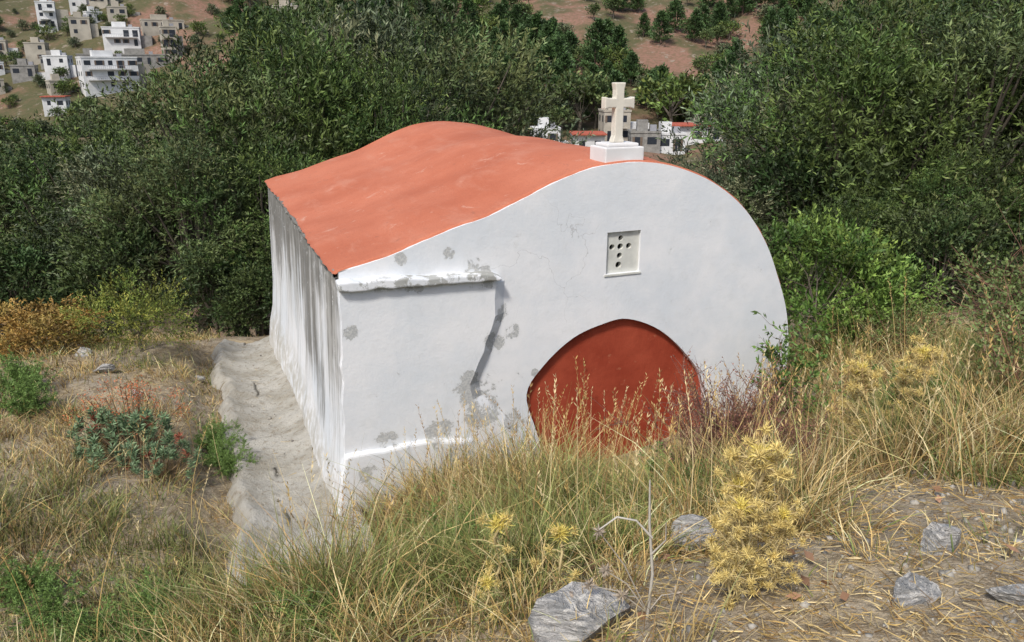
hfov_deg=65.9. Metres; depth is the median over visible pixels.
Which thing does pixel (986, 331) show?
bramble bush
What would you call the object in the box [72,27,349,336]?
olive tree
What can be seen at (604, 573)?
dry thistle
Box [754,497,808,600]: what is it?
yellow thistle
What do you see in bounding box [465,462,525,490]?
feathery herb
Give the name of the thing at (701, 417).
dead bush
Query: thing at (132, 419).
euphorbia plant
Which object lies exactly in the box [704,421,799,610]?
yellow thistle
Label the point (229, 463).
feathery herb
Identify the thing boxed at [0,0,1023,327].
distant forest
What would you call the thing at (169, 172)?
olive tree
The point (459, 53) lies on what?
olive tree
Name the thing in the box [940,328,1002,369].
feathery herb
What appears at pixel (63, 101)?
white house
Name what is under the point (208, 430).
feathery herb
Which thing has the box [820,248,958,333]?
green shrub
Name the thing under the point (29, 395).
feathery herb
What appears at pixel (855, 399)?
yellow thistle
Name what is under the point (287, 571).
feathery herb
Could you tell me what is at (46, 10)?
white house
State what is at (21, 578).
feathery herb
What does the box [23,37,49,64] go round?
beige house
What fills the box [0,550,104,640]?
feathery herb
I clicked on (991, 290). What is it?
bramble bush
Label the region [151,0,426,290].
olive tree
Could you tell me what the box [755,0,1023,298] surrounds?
olive tree
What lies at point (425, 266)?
whitewashed chapel
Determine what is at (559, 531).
yellow thistle
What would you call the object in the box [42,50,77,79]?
white house
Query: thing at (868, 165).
laurel bush
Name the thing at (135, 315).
yellowgreen bush
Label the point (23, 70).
stone house
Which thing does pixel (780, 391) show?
dead bush
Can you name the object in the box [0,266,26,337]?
laurel bush
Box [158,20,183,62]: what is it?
beige house
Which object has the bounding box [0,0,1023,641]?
ground
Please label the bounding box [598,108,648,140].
beige house
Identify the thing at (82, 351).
rock
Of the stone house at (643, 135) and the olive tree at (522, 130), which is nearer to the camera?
the olive tree at (522, 130)
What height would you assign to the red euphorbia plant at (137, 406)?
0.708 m
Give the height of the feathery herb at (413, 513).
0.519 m
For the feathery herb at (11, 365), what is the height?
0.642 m
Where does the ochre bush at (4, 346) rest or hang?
on the ground at (678, 52)
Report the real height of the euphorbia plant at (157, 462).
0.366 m
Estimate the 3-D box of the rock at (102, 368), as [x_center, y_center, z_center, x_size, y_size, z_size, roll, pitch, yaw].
[-4.989,0.571,9.653,0.244,0.135,0.200,-13,22,-34]
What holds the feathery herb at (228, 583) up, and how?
on the ground at (678, 52)
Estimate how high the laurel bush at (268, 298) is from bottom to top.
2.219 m
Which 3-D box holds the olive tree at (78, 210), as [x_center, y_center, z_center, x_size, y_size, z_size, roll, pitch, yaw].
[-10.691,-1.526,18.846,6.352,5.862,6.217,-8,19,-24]
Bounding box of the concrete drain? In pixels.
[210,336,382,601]
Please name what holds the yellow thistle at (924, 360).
on the ground at (678, 52)
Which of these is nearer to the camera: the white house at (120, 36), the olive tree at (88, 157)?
the olive tree at (88, 157)
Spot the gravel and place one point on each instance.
(950, 574)
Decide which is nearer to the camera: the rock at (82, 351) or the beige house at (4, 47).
the rock at (82, 351)
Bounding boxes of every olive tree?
[0,95,226,339]
[0,133,197,339]
[0,141,78,335]
[2,135,216,337]
[65,119,269,337]
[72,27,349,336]
[134,120,295,335]
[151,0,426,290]
[161,119,326,331]
[235,0,483,150]
[259,31,504,209]
[331,0,595,141]
[438,74,595,144]
[649,10,892,291]
[678,0,1023,311]
[681,137,826,276]
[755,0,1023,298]
[777,182,938,321]
[824,0,1023,300]
[859,138,1023,304]
[904,12,1023,215]
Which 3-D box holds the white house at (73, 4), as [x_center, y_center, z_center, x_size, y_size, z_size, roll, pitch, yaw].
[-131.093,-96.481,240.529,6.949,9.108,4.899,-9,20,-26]
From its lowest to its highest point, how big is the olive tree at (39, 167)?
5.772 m
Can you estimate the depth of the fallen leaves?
2.99 m
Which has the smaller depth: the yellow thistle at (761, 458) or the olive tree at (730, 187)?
the yellow thistle at (761, 458)
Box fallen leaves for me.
[588,480,1019,619]
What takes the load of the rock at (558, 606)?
on the ground at (678, 52)
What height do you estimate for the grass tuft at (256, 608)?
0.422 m
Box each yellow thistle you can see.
[462,508,527,601]
[468,574,508,631]
[528,522,587,594]
[703,466,768,587]
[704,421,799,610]
[705,484,768,605]
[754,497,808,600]
[826,347,884,450]
[835,371,879,441]
[884,358,919,423]
[892,333,947,433]
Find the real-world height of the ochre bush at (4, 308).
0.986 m
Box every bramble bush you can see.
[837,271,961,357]
[926,233,1023,370]
[937,230,1023,408]
[944,194,1023,310]
[957,254,1023,349]
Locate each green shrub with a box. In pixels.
[762,203,928,367]
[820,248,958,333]
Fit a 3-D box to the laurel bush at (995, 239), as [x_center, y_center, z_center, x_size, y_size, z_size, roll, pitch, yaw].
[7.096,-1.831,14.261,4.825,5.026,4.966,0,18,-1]
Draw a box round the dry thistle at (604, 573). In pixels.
[580,480,683,619]
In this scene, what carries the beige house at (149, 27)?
on the ground at (678, 52)
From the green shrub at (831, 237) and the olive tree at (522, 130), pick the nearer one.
the green shrub at (831, 237)
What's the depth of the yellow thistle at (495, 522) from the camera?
3.51 m
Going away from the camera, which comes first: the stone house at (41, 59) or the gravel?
the gravel
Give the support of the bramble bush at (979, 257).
on the ground at (678, 52)
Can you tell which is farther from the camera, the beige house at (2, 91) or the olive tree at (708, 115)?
the beige house at (2, 91)
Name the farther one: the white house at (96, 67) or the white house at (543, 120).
the white house at (96, 67)
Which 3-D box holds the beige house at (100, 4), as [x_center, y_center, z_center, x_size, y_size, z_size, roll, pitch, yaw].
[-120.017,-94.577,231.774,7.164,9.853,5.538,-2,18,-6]
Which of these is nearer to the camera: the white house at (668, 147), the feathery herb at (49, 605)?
the feathery herb at (49, 605)
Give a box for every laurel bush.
[0,222,100,343]
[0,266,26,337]
[39,201,225,342]
[158,235,271,337]
[203,251,272,336]
[234,226,272,334]
[727,109,931,314]
[733,192,793,282]
[776,81,1023,308]
[849,191,1023,316]
[1005,219,1023,284]
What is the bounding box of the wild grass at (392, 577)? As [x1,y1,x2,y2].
[0,273,1023,641]
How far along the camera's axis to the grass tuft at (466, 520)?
4.68 m
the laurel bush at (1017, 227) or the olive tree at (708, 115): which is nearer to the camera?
the laurel bush at (1017, 227)
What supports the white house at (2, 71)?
on the ground at (678, 52)
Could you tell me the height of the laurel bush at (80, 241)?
2.862 m
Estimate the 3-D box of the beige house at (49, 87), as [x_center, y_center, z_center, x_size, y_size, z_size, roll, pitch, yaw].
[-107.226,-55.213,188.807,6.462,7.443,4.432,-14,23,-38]
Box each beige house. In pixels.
[0,37,19,60]
[0,79,11,94]
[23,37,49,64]
[45,74,77,95]
[67,12,98,41]
[89,0,118,8]
[106,1,139,21]
[139,14,189,35]
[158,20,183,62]
[271,0,308,27]
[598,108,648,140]
[684,112,723,138]
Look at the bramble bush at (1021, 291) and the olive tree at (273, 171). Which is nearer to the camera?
the bramble bush at (1021, 291)
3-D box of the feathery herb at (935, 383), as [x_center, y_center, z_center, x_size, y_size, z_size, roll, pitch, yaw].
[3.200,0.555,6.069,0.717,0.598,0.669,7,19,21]
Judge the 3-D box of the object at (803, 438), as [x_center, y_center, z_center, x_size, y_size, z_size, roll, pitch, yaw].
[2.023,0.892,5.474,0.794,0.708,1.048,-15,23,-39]
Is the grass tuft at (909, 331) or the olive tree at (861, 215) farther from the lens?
the olive tree at (861, 215)
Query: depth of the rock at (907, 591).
2.76 m
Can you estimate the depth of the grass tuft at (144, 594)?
4.63 m
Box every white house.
[0,62,10,75]
[34,0,68,31]
[39,95,70,116]
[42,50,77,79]
[69,0,88,14]
[75,50,150,97]
[82,6,102,22]
[101,22,152,53]
[530,117,567,142]
[569,131,606,146]
[659,121,691,154]
[672,122,721,145]
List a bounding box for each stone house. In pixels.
[9,59,45,83]
[39,51,50,69]
[75,48,91,56]
[113,48,165,68]
[627,119,677,153]
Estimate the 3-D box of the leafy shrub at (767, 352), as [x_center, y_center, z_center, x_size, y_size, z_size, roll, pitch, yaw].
[2.766,0.474,7.474,1.353,1.098,0.961,-15,23,-39]
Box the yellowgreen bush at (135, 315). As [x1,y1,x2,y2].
[51,264,204,359]
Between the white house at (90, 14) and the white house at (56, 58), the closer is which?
the white house at (56, 58)
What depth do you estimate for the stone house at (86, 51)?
201.21 m
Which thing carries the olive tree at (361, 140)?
on the ground at (678, 52)
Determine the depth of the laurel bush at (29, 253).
13.42 m
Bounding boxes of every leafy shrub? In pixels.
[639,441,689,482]
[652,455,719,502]
[751,311,883,420]
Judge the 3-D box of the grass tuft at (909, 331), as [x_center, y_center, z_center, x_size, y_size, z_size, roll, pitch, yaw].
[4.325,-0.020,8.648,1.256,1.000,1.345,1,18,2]
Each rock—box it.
[75,347,91,356]
[94,364,114,372]
[132,389,148,398]
[195,376,204,381]
[528,581,630,641]
[670,514,719,552]
[892,572,941,605]
[920,521,961,555]
[985,584,1023,607]
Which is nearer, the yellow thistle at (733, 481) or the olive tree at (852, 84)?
the yellow thistle at (733, 481)
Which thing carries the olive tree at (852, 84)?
on the ground at (678, 52)
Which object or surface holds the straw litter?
on the ground at (678, 52)
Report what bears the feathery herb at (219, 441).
on the ground at (678, 52)
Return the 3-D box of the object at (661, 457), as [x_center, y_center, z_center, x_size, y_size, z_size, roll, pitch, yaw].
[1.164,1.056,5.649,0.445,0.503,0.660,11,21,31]
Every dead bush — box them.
[590,347,826,471]
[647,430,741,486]
[655,338,868,471]
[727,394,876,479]
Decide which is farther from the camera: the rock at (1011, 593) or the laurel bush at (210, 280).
the laurel bush at (210, 280)
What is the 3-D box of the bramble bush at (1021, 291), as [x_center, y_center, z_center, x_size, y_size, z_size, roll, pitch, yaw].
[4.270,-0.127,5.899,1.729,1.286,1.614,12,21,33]
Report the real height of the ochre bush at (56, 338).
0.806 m
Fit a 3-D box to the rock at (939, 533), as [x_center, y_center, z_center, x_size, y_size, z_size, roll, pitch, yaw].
[1.718,0.892,3.148,0.188,0.177,0.119,0,18,0]
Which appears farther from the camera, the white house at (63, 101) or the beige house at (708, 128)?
the white house at (63, 101)
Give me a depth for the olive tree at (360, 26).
17.85 m
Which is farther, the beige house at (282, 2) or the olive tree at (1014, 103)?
the beige house at (282, 2)
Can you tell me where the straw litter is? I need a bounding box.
[0,303,1023,641]
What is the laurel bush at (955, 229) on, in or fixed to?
on the ground at (678, 52)
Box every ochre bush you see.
[0,293,85,347]
[0,297,113,357]
[0,328,37,358]
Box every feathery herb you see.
[0,343,58,389]
[0,359,63,421]
[0,540,64,613]
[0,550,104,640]
[30,579,140,641]
[84,593,190,641]
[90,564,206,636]
[192,413,246,453]
[198,428,252,467]
[203,439,261,479]
[205,560,282,629]
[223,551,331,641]
[240,551,325,613]
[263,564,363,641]
[388,475,444,542]
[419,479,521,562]
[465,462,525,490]
[878,345,967,418]
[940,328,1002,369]
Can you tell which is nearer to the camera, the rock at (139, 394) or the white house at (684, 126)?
the rock at (139, 394)
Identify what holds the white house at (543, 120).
on the ground at (678, 52)
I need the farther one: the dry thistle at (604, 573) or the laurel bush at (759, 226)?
the laurel bush at (759, 226)
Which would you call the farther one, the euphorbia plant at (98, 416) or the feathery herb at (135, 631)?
the euphorbia plant at (98, 416)
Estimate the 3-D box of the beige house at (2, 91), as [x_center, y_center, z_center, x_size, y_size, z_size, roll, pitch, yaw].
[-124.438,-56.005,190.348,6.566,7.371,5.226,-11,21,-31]
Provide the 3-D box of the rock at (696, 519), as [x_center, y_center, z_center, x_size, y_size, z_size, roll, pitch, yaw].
[0.891,1.065,3.854,0.239,0.238,0.141,2,18,5]
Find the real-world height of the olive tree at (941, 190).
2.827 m
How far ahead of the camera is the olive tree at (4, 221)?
14.98 m
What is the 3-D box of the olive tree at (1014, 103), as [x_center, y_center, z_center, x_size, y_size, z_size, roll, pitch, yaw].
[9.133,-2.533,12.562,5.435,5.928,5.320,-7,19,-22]
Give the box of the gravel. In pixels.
[0,320,1023,641]
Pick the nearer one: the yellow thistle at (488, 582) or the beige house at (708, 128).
the yellow thistle at (488, 582)
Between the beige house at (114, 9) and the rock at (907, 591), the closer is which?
the rock at (907, 591)
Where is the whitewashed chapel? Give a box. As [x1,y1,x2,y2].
[264,82,788,519]
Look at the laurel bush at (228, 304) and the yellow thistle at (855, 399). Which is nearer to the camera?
the yellow thistle at (855, 399)
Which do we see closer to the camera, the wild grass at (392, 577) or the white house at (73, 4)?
the wild grass at (392, 577)
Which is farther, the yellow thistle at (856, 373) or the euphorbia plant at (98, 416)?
the euphorbia plant at (98, 416)
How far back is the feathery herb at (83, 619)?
4.31 m
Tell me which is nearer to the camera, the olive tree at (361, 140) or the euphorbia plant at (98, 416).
the euphorbia plant at (98, 416)
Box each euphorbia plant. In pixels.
[62,372,189,439]
[66,405,158,449]
[70,407,184,472]
[124,439,201,478]
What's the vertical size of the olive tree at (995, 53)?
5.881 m
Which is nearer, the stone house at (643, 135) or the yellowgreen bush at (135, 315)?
the yellowgreen bush at (135, 315)
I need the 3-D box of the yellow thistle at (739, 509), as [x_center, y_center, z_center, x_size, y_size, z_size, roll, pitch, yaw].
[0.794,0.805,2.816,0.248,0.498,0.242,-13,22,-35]
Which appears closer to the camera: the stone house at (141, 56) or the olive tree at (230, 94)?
the olive tree at (230, 94)
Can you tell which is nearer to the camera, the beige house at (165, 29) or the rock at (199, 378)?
the rock at (199, 378)
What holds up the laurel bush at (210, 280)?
on the ground at (678, 52)
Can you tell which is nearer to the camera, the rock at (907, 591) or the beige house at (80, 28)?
the rock at (907, 591)
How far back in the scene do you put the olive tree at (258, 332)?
18.60 m
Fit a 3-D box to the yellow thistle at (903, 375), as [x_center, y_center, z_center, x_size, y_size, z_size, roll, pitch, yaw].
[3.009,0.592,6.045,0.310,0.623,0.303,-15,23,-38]
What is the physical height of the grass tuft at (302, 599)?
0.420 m
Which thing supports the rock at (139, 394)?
on the ground at (678, 52)

